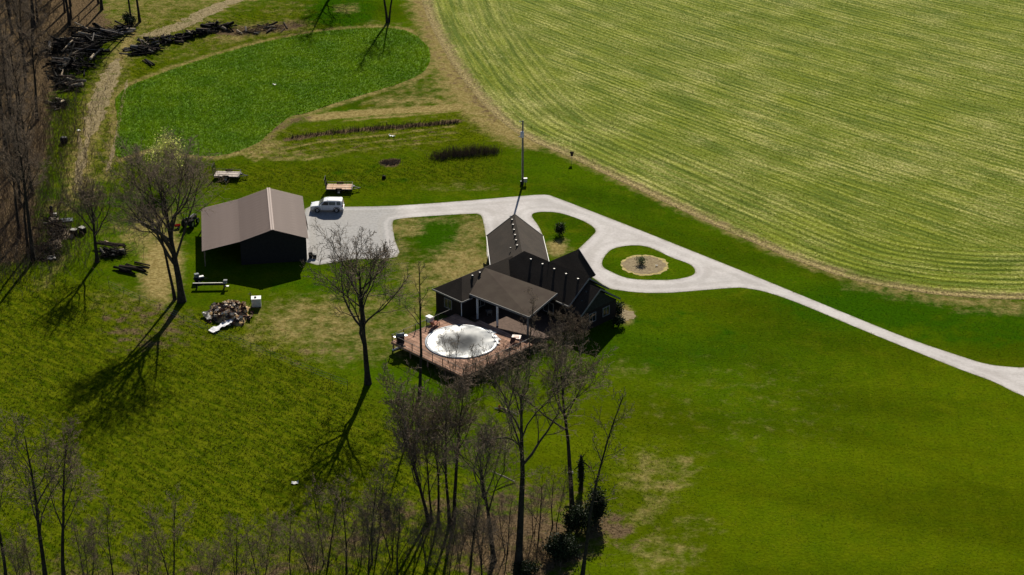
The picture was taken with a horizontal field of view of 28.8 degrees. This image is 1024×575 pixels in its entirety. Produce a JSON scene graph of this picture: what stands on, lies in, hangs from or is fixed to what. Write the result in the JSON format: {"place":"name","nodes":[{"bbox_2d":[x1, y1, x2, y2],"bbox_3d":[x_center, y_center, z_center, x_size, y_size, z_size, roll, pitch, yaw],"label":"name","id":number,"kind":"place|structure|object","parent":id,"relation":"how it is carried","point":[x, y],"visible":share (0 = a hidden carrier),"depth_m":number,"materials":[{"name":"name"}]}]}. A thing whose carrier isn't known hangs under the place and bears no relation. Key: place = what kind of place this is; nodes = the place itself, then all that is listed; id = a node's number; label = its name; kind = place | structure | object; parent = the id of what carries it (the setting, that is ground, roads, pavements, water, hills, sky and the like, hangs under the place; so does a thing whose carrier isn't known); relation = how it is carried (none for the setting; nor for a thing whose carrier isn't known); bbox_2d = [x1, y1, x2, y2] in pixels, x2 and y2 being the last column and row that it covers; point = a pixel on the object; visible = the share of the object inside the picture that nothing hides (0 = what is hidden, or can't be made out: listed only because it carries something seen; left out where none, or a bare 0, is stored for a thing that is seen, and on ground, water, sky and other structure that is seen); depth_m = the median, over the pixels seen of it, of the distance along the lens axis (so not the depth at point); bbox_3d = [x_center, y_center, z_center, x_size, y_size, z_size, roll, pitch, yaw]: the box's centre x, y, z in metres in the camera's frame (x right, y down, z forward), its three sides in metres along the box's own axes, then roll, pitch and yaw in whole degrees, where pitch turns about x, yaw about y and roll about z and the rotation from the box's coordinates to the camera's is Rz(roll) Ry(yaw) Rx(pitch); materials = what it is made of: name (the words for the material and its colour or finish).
{"place":"outdoors","nodes":[
{"label":"outdoors","id":0,"kind":"place"},
{"bbox_2d":[77,130,91,190],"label":"dirt track","id":1,"kind":"structure","parent":0,"point":[83,157],"depth_m":312.10,"materials":[{"name":"beige soil"}]},
{"bbox_2d":[82,58,121,136],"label":"dirt track","id":2,"kind":"structure","parent":0,"point":[99,91],"depth_m":336.93,"materials":[{"name":"beige soil"}]},
{"bbox_2d":[139,0,242,36],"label":"dirt track","id":3,"kind":"structure","parent":0,"point":[210,11],"depth_m":374.52,"materials":[{"name":"beige soil"}]},
{"bbox_2d":[0,0,1023,574],"bbox_3d":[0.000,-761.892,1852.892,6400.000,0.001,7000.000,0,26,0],"label":"ground","id":4,"kind":"structure","parent":0,"point":[896,546],"depth_m":245.23,"materials":[{"name":"green plant"}]},
{"bbox_2d":[0,22,15,148],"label":"woodland tree","id":5,"kind":"object","parent":4,"relation":"on","point":[2,59],"visible":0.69,"depth_m":310.85,"materials":[{"name":"brown plant"}]},
{"bbox_2d":[0,448,22,574],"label":"bare tree","id":6,"kind":"object","parent":4,"relation":"on","point":[1,545],"visible":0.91,"depth_m":203.59,"materials":[{"name":"brown plant"}]},
{"bbox_2d":[0,58,26,165],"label":"woodland tree","id":7,"kind":"object","parent":4,"relation":"on","point":[5,79],"visible":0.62,"depth_m":301.10,"materials":[{"name":"brown plant"}]},
{"bbox_2d":[0,3,28,116],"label":"woodland tree","id":8,"kind":"object","parent":4,"relation":"on","point":[6,23],"visible":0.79,"depth_m":317.62,"materials":[{"name":"brown plant"}]},
{"bbox_2d":[0,115,30,237],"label":"woodland tree","id":9,"kind":"object","parent":4,"relation":"on","point":[8,147],"visible":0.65,"depth_m":279.62,"materials":[{"name":"brown plant"}]},
{"bbox_2d":[1,527,33,574],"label":"brush tree","id":10,"kind":"object","parent":4,"relation":"on","point":[12,545],"visible":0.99,"depth_m":203.82,"materials":[{"name":"brown plant"}]},
{"bbox_2d":[0,28,35,155],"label":"woodland tree","id":11,"kind":"object","parent":4,"relation":"on","point":[6,49],"visible":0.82,"depth_m":305.03,"materials":[{"name":"brown plant"}]},
{"bbox_2d":[0,0,35,86],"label":"woodland tree","id":12,"kind":"object","parent":4,"relation":"on","point":[22,41],"visible":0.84,"depth_m":334.39,"materials":[{"name":"brown plant"}]},
{"bbox_2d":[0,95,35,208],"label":"woodland tree","id":13,"kind":"object","parent":4,"relation":"on","point":[11,105],"visible":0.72,"depth_m":288.23,"materials":[{"name":"brown plant"}]},
{"bbox_2d":[4,522,39,574],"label":"sapling","id":14,"kind":"object","parent":4,"relation":"on","point":[19,526],"visible":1,"depth_m":203.65,"materials":[{"name":"brown plant"}]},
{"bbox_2d":[5,57,44,193],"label":"woodland tree","id":15,"kind":"object","parent":4,"relation":"on","point":[16,89],"visible":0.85,"depth_m":292.17,"materials":[{"name":"brown plant"}]},
{"bbox_2d":[0,103,51,261],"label":"bare tree","id":16,"kind":"object","parent":4,"relation":"on","point":[25,196],"visible":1,"depth_m":271.09,"materials":[{"name":"brown plant"}]},
{"bbox_2d":[0,0,53,120],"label":"woodland tree","id":17,"kind":"object","parent":4,"relation":"on","point":[32,56],"visible":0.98,"depth_m":320.74,"materials":[{"name":"brown plant"}]},
{"bbox_2d":[5,143,48,253],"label":"woodland tree","id":18,"kind":"object","parent":4,"relation":"on","point":[24,214],"visible":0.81,"depth_m":275.46,"materials":[{"name":"brown plant"}]},
{"bbox_2d":[0,406,87,574],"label":"bare tree","id":19,"kind":"object","parent":4,"relation":"on","point":[37,511],"visible":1,"depth_m":198.77,"materials":[{"name":"brown plant"}]},
{"bbox_2d":[16,234,73,262],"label":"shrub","id":20,"kind":"object","parent":4,"relation":"on","point":[48,248],"visible":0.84,"depth_m":279.60,"materials":[{"name":"plant"}]},
{"bbox_2d":[32,211,70,245],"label":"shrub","id":21,"kind":"object","parent":4,"relation":"on","point":[45,224],"visible":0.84,"depth_m":286.70,"materials":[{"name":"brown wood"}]},
{"bbox_2d":[41,94,77,110],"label":"log pile","id":22,"kind":"object","parent":4,"relation":"on","point":[61,101],"visible":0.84,"depth_m":332.70,"materials":[{"name":"brown wood"}]},
{"bbox_2d":[26,414,104,574],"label":"bare tree","id":23,"kind":"object","parent":4,"relation":"on","point":[63,524],"visible":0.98,"depth_m":202.23,"materials":[{"name":"brown plant"}]},
{"bbox_2d":[45,66,95,92],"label":"log pile","id":24,"kind":"object","parent":4,"relation":"on","point":[69,83],"visible":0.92,"depth_m":341.23,"materials":[{"name":"brown wood"}]},
{"bbox_2d":[35,30,115,80],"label":"log pile","id":25,"kind":"object","parent":4,"relation":"on","point":[87,46],"visible":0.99,"depth_m":355.77,"materials":[{"name":"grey wood"}]},
{"bbox_2d":[0,0,156,300],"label":"undergrowth","id":26,"kind":"object","parent":4,"relation":"on","point":[38,227],"visible":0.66,"depth_m":299.36,"materials":[{"name":"brown plant"}]},
{"bbox_2d":[66,502,92,573],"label":"sapling","id":27,"kind":"object","parent":4,"relation":"on","point":[74,529],"visible":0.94,"depth_m":204.02,"materials":[{"name":"brown plant"}]},
{"bbox_2d":[45,164,124,262],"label":"bare tree","id":28,"kind":"object","parent":4,"relation":"on","point":[84,192],"visible":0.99,"depth_m":272.45,"materials":[{"name":"brown plant"}]},
{"bbox_2d":[65,514,106,574],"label":"brush tree","id":29,"kind":"object","parent":4,"relation":"on","point":[91,548],"visible":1,"depth_m":202.99,"materials":[{"name":"brown plant"}]},
{"bbox_2d":[65,20,140,41],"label":"log pile","id":30,"kind":"object","parent":4,"relation":"on","point":[121,29],"visible":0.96,"depth_m":366.12,"materials":[{"name":"brown wood"}]},
{"bbox_2d":[88,497,124,574],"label":"sapling","id":31,"kind":"object","parent":4,"relation":"on","point":[114,522],"visible":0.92,"depth_m":205.11,"materials":[{"name":"brown plant"}]},
{"bbox_2d":[91,242,136,259],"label":"log pile","id":32,"kind":"object","parent":4,"relation":"on","point":[114,251],"visible":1,"depth_m":278.84,"materials":[{"name":"black wood"}]},
{"bbox_2d":[106,80,127,170],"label":"dirt strip","id":33,"kind":"object","parent":4,"relation":"on","point":[113,149],"visible":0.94,"depth_m":319.84,"materials":[{"name":"brown soil"}]},
{"bbox_2d":[113,261,149,273],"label":"log pile","id":34,"kind":"object","parent":4,"relation":"on","point":[126,267],"visible":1,"depth_m":274.24,"materials":[{"name":"black wood"}]},
{"bbox_2d":[120,530,164,574],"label":"brush tree","id":35,"kind":"object","parent":4,"relation":"on","point":[143,539],"visible":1,"depth_m":201.97,"materials":[{"name":"brown plant"}]},
{"bbox_2d":[119,41,167,57],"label":"log pile","id":36,"kind":"object","parent":4,"relation":"on","point":[145,49],"visible":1,"depth_m":357.21,"materials":[{"name":"black wood"}]},
{"bbox_2d":[136,160,176,299],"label":"bare tree","id":37,"kind":"object","parent":4,"relation":"on","point":[174,297],"visible":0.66,"depth_m":262.92,"materials":[{"name":"brown plant"}]},
{"bbox_2d":[135,32,194,44],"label":"log pile","id":38,"kind":"object","parent":4,"relation":"on","point":[163,37],"visible":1,"depth_m":362.56,"materials":[{"name":"black wood"}]},
{"bbox_2d":[95,125,235,303],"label":"bare tree","id":39,"kind":"object","parent":4,"relation":"on","point":[170,245],"visible":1,"depth_m":259.08,"materials":[{"name":"brown plant"}]},
{"bbox_2d":[138,482,196,574],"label":"sapling","id":40,"kind":"object","parent":4,"relation":"on","point":[152,517],"visible":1,"depth_m":204.60,"materials":[{"name":"brown plant"}]},
{"bbox_2d":[143,127,193,183],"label":"budding tree","id":41,"kind":"object","parent":4,"relation":"on","point":[164,144],"visible":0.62,"depth_m":299.88,"materials":[{"name":"green plant"}]},
{"bbox_2d":[114,159,223,188],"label":"undergrowth","id":42,"kind":"object","parent":4,"relation":"on","point":[169,171],"visible":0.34,"depth_m":304.89,"materials":[{"name":"plant"}]},
{"bbox_2d":[181,213,199,228],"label":"tractor","id":43,"kind":"object","parent":4,"relation":"on","point":[191,222],"visible":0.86,"depth_m":287.33,"materials":[{"name":"paint"}]},
{"bbox_2d":[186,531,232,574],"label":"brush tree","id":44,"kind":"object","parent":4,"relation":"on","point":[215,561],"visible":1,"depth_m":202.69,"materials":[{"name":"brown plant"}]},
{"bbox_2d":[178,20,241,38],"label":"log pile","id":45,"kind":"object","parent":4,"relation":"on","point":[208,27],"visible":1,"depth_m":367.79,"materials":[{"name":"black wood"}]},
{"bbox_2d":[108,282,347,387],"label":"wire fence","id":46,"kind":"object","parent":4,"relation":"on","point":[229,335],"visible":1,"depth_m":255.15,"materials":[{"name":"grey metal"}]},
{"bbox_2d":[211,163,247,180],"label":"utility trailer","id":47,"kind":"object","parent":4,"relation":"on","point":[231,174],"visible":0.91,"depth_m":304.07,"materials":[{"name":"grey wood"}]},
{"bbox_2d":[206,299,253,325],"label":"firewood heap","id":48,"kind":"object","parent":4,"relation":"on","point":[228,309],"visible":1,"depth_m":261.22,"materials":[{"name":"brown wood"}]},
{"bbox_2d":[220,512,251,574],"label":"sapling","id":49,"kind":"object","parent":4,"relation":"on","point":[230,535],"visible":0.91,"depth_m":204.67,"materials":[{"name":"brown plant"}]},
{"bbox_2d":[201,188,307,265],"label":"barn","id":50,"kind":"structure","parent":4,"relation":"on","point":[267,225],"depth_m":278.16,"materials":[{"name":"beige metal"}]},
{"bbox_2d":[236,508,291,574],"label":"brush tree","id":51,"kind":"object","parent":4,"relation":"on","point":[257,543],"visible":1,"depth_m":201.62,"materials":[{"name":"brown plant"}]},
{"bbox_2d":[233,20,297,35],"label":"log pile","id":52,"kind":"object","parent":4,"relation":"on","point":[269,27],"visible":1,"depth_m":368.69,"materials":[{"name":"brown wood"}]},
{"bbox_2d":[113,26,430,156],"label":"cover crop plot","id":53,"kind":"object","parent":4,"relation":"on","point":[251,98],"visible":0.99,"depth_m":340.49,"materials":[{"name":"plant"}]},
{"bbox_2d":[270,501,313,574],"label":"sapling","id":54,"kind":"object","parent":4,"relation":"on","point":[287,520],"visible":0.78,"depth_m":205.13,"materials":[{"name":"brown plant"}]},
{"bbox_2d":[280,520,328,574],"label":"brush tree","id":55,"kind":"object","parent":4,"relation":"on","point":[306,536],"visible":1,"depth_m":203.80,"materials":[{"name":"brown plant"}]},
{"bbox_2d":[0,489,611,574],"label":"undergrowth","id":56,"kind":"object","parent":4,"relation":"on","point":[298,567],"visible":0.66,"depth_m":209.83,"materials":[{"name":"brown plant"}]},
{"bbox_2d":[292,473,353,565],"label":"sapling","id":57,"kind":"object","parent":4,"relation":"on","point":[319,511],"visible":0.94,"depth_m":206.89,"materials":[{"name":"brown plant"}]},
{"bbox_2d":[320,469,359,573],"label":"sapling","id":58,"kind":"object","parent":4,"relation":"on","point":[346,542],"visible":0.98,"depth_m":205.13,"materials":[{"name":"brown plant"}]},
{"bbox_2d":[324,175,360,193],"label":"utility trailer","id":59,"kind":"object","parent":4,"relation":"on","point":[339,187],"visible":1,"depth_m":299.52,"materials":[{"name":"beige wood"}]},
{"bbox_2d":[341,512,370,564],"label":"brush tree","id":60,"kind":"object","parent":4,"relation":"on","point":[353,538],"visible":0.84,"depth_m":207.71,"materials":[{"name":"brown plant"}]},
{"bbox_2d":[300,218,418,385],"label":"bare tree","id":61,"kind":"object","parent":4,"relation":"on","point":[362,320],"visible":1,"depth_m":239.82,"materials":[{"name":"brown plant"}]},
{"bbox_2d":[334,499,387,574],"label":"brush tree","id":62,"kind":"object","parent":4,"relation":"on","point":[367,524],"visible":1,"depth_m":204.53,"materials":[{"name":"brown plant"}]},
{"bbox_2d":[351,459,394,561],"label":"sapling","id":63,"kind":"object","parent":4,"relation":"on","point":[380,501],"visible":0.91,"depth_m":206.74,"materials":[{"name":"brown plant"}]},
{"bbox_2d":[289,118,458,138],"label":"dead plant row","id":64,"kind":"object","parent":4,"relation":"on","point":[386,127],"visible":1,"depth_m":323.27,"materials":[{"name":"brown plant"}]},
{"bbox_2d":[359,488,409,560],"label":"brush tree","id":65,"kind":"object","parent":4,"relation":"on","point":[386,512],"visible":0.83,"depth_m":208.04,"materials":[{"name":"brown plant"}]},
{"bbox_2d":[384,486,427,574],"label":"sapling","id":66,"kind":"object","parent":4,"relation":"on","point":[398,515],"visible":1,"depth_m":205.09,"materials":[{"name":"brown plant"}]},
{"bbox_2d":[401,262,433,392],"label":"bare tree","id":67,"kind":"object","parent":4,"relation":"on","point":[420,332],"visible":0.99,"depth_m":238.58,"materials":[{"name":"brown plant"}]},
{"bbox_2d":[376,358,460,523],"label":"bare tree","id":68,"kind":"object","parent":4,"relation":"on","point":[403,433],"visible":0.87,"depth_m":211.75,"materials":[{"name":"brown plant"}]},
{"bbox_2d":[408,507,445,565],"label":"brush tree","id":69,"kind":"object","parent":4,"relation":"on","point":[429,526],"visible":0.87,"depth_m":207.05,"materials":[{"name":"brown plant"}]},
{"bbox_2d":[408,410,451,520],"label":"bare tree","id":70,"kind":"object","parent":4,"relation":"on","point":[438,487],"visible":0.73,"depth_m":213.07,"materials":[{"name":"brown plant"}]},
{"bbox_2d":[422,507,467,574],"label":"brush tree","id":71,"kind":"object","parent":4,"relation":"on","point":[439,527],"visible":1,"depth_m":203.94,"materials":[{"name":"brown plant"}]},
{"bbox_2d":[400,361,492,526],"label":"bare tree","id":72,"kind":"object","parent":4,"relation":"on","point":[455,423],"visible":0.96,"depth_m":209.99,"materials":[{"name":"brown plant"}]},
{"bbox_2d":[434,324,465,379],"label":"brush tree","id":73,"kind":"object","parent":4,"relation":"on","point":[453,348],"visible":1,"depth_m":244.29,"materials":[{"name":"brown plant"}]},
{"bbox_2d":[391,309,531,378],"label":"pool deck","id":74,"kind":"structure","parent":4,"relation":"on","point":[411,343],"depth_m":252.04,"materials":[{"name":"red wood"}]},
{"bbox_2d":[425,325,500,358],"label":"swimming pool","id":75,"kind":"structure","parent":4,"relation":"on","point":[471,334],"depth_m":253.18,"materials":[{"name":"plastic"}]},
{"bbox_2d":[445,503,482,559],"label":"brush tree","id":76,"kind":"object","parent":4,"relation":"on","point":[455,529],"visible":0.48,"depth_m":208.34,"materials":[{"name":"brown plant"}]},
{"bbox_2d":[426,143,505,160],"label":"bramble row","id":77,"kind":"object","parent":4,"relation":"on","point":[445,154],"visible":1,"depth_m":312.71,"materials":[{"name":"brown plant"}]},
{"bbox_2d":[447,473,493,572],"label":"sapling","id":78,"kind":"object","parent":4,"relation":"on","point":[477,510],"visible":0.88,"depth_m":205.11,"materials":[{"name":"brown plant"}]},
{"bbox_2d":[429,409,538,562],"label":"bare tree","id":79,"kind":"object","parent":4,"relation":"on","point":[481,468],"visible":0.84,"depth_m":202.86,"materials":[{"name":"brown plant"}]},
{"bbox_2d":[459,491,516,574],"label":"brush tree","id":80,"kind":"object","parent":4,"relation":"on","point":[488,528],"visible":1,"depth_m":203.97,"materials":[{"name":"brown plant"}]},
{"bbox_2d":[485,480,529,554],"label":"brush tree","id":81,"kind":"object","parent":4,"relation":"on","point":[503,514],"visible":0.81,"depth_m":208.88,"materials":[{"name":"brown plant"}]},
{"bbox_2d":[426,323,589,388],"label":"undergrowth","id":82,"kind":"object","parent":4,"relation":"on","point":[532,343],"visible":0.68,"depth_m":249.35,"materials":[{"name":"plant"}]},
{"bbox_2d":[508,557,541,574],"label":"evergreen shrub","id":83,"kind":"object","parent":4,"relation":"on","point":[524,568],"visible":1,"depth_m":206.86,"materials":[{"name":"green plant"}]},
{"bbox_2d":[432,214,620,344],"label":"house","id":84,"kind":"structure","parent":4,"relation":"on","point":[519,262],"depth_m":260.70,"materials":[{"name":"brown"}]},
{"bbox_2d":[463,329,591,570],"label":"bare tree","id":85,"kind":"object","parent":4,"relation":"on","point":[520,525],"visible":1,"depth_m":199.96,"materials":[{"name":"brown plant"}]},
{"bbox_2d":[520,286,539,352],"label":"sapling","id":86,"kind":"object","parent":4,"relation":"on","point":[532,313],"visible":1,"depth_m":249.57,"materials":[{"name":"brown plant"}]},
{"bbox_2d":[524,483,548,533],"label":"brush tree","id":87,"kind":"object","parent":4,"relation":"on","point":[537,500],"visible":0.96,"depth_m":212.97,"materials":[{"name":"brown plant"}]},
{"bbox_2d":[517,467,555,538],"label":"sapling","id":88,"kind":"object","parent":4,"relation":"on","point":[540,500],"visible":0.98,"depth_m":211.82,"materials":[{"name":"brown plant"}]},
{"bbox_2d":[492,321,616,510],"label":"bare tree","id":89,"kind":"object","parent":4,"relation":"on","point":[581,376],"visible":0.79,"depth_m":210.51,"materials":[{"name":"brown plant"}]},
{"bbox_2d":[543,465,572,525],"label":"sapling","id":90,"kind":"object","parent":4,"relation":"on","point":[561,496],"visible":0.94,"depth_m":213.74,"materials":[{"name":"brown plant"}]},
{"bbox_2d":[544,303,574,351],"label":"brush tree","id":91,"kind":"object","parent":4,"relation":"on","point":[556,325],"visible":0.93,"depth_m":249.25,"materials":[{"name":"brown plant"}]},
{"bbox_2d":[539,527,581,565],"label":"evergreen shrub","id":92,"kind":"object","parent":4,"relation":"on","point":[561,545],"visible":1,"depth_m":209.34,"materials":[{"name":"green plant"}]},
{"bbox_2d":[556,500,596,534],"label":"evergreen shrub","id":93,"kind":"object","parent":4,"relation":"on","point":[576,518],"visible":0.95,"depth_m":213.42,"materials":[{"name":"green plant"}]},
{"bbox_2d":[560,311,593,350],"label":"brush tree","id":94,"kind":"object","parent":4,"relation":"on","point":[579,330],"visible":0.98,"depth_m":250.29,"materials":[{"name":"brown plant"}]},
{"bbox_2d":[572,454,588,490],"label":"ivy snag","id":95,"kind":"object","parent":4,"relation":"on","point":[580,471],"visible":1,"depth_m":221.68,"materials":[{"name":"green plant"}]},
{"bbox_2d":[583,483,610,525],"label":"evergreen shrub","id":96,"kind":"object","parent":4,"relation":"on","point":[599,509],"visible":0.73,"depth_m":215.11,"materials":[{"name":"green plant"}]},
{"bbox_2d":[580,387,634,574],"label":"bare tree","id":97,"kind":"object","parent":4,"relation":"on","point":[583,566],"visible":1,"depth_m":199.09,"materials":[{"name":"brown plant"}]},
{"bbox_2d":[621,256,666,273],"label":"mulch bed","id":98,"kind":"object","parent":4,"relation":"on","point":[634,266],"visible":1,"depth_m":276.07,"materials":[{"name":"beige soil"}]},
{"bbox_2d":[621,255,668,275],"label":"bed edge","id":99,"kind":"object","parent":4,"relation":"on","point":[659,272],"visible":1,"depth_m":275.21,"materials":[{"name":"beige stone"}]},
{"bbox_2d":[305,195,1023,395],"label":"driveway","id":100,"kind":"structure","parent":0,"point":[608,235],"depth_m":282.13,"materials":[{"name":"grey concrete"}]},
{"bbox_2d":[310,196,343,212],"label":"parked suv","id":101,"kind":"object","parent":100,"relation":"on","point":[336,204],"visible":1,"depth_m":292.32,"materials":[{"name":"white paint"}]},
{"bbox_2d":[422,0,1023,298],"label":"crop field","id":102,"kind":"structure","parent":0,"point":[885,266],"depth_m":330.06,"materials":[{"name":"green plant"}]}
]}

